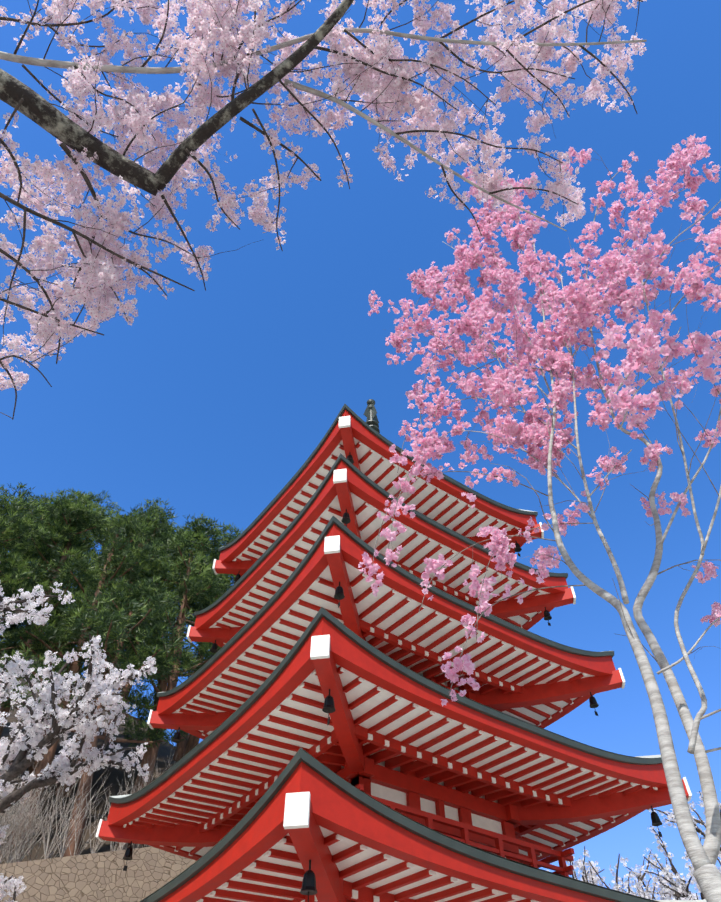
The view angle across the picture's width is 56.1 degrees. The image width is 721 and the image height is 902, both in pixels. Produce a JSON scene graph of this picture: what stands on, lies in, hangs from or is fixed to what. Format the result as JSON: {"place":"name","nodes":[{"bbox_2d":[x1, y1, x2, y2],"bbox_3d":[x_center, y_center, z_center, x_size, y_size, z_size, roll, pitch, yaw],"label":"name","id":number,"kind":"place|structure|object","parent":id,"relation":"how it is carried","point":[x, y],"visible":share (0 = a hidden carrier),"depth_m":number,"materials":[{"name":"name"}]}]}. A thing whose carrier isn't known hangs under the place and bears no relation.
{"place":"outdoors","nodes":[
{"label":"outdoors","id":0,"kind":"place"},
{"bbox_2d":[0,652,195,901],"bbox_3d":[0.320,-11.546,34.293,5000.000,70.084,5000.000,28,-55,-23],"label":"ground","id":1,"kind":"structure","parent":0,"point":[86,875],"depth_m":18.28,"materials":[{"name":"stone"}]},
{"bbox_2d":[0,749,183,863],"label":"shrubs","id":2,"kind":"object","parent":1,"relation":"on","point":[17,830],"visible":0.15,"depth_m":17.91,"materials":[{"name":"brown plant"}]},
{"bbox_2d":[0,482,241,856],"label":"pines","id":3,"kind":"object","parent":1,"relation":"on","point":[28,528],"depth_m":26.20,"materials":[{"name":"green plant"}]},
{"bbox_2d":[0,0,646,419],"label":"cherry","id":4,"kind":"object","parent":1,"relation":"on","point":[426,114],"depth_m":3.93,"materials":[{"name":"pink plant"}]},
{"bbox_2d":[95,399,706,901],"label":"pagoda","id":5,"kind":"object","parent":1,"relation":"on","point":[339,753],"visible":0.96,"depth_m":12.02,"materials":[{"name":"red wood"}]},
{"bbox_2d":[0,582,720,901],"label":"cherry","id":6,"kind":"object","parent":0,"point":[63,763],"depth_m":10.07,"materials":[{"name":"white plant"}]},
{"bbox_2d":[0,0,720,899],"label":"sky","id":7,"kind":"structure","parent":0,"point":[212,400],"materials":[{"name":"blue"}]},
{"bbox_2d":[358,134,720,901],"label":"cherry","id":8,"kind":"object","parent":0,"point":[499,388],"depth_m":4.81,"materials":[{"name":"pink plant"}]}
]}

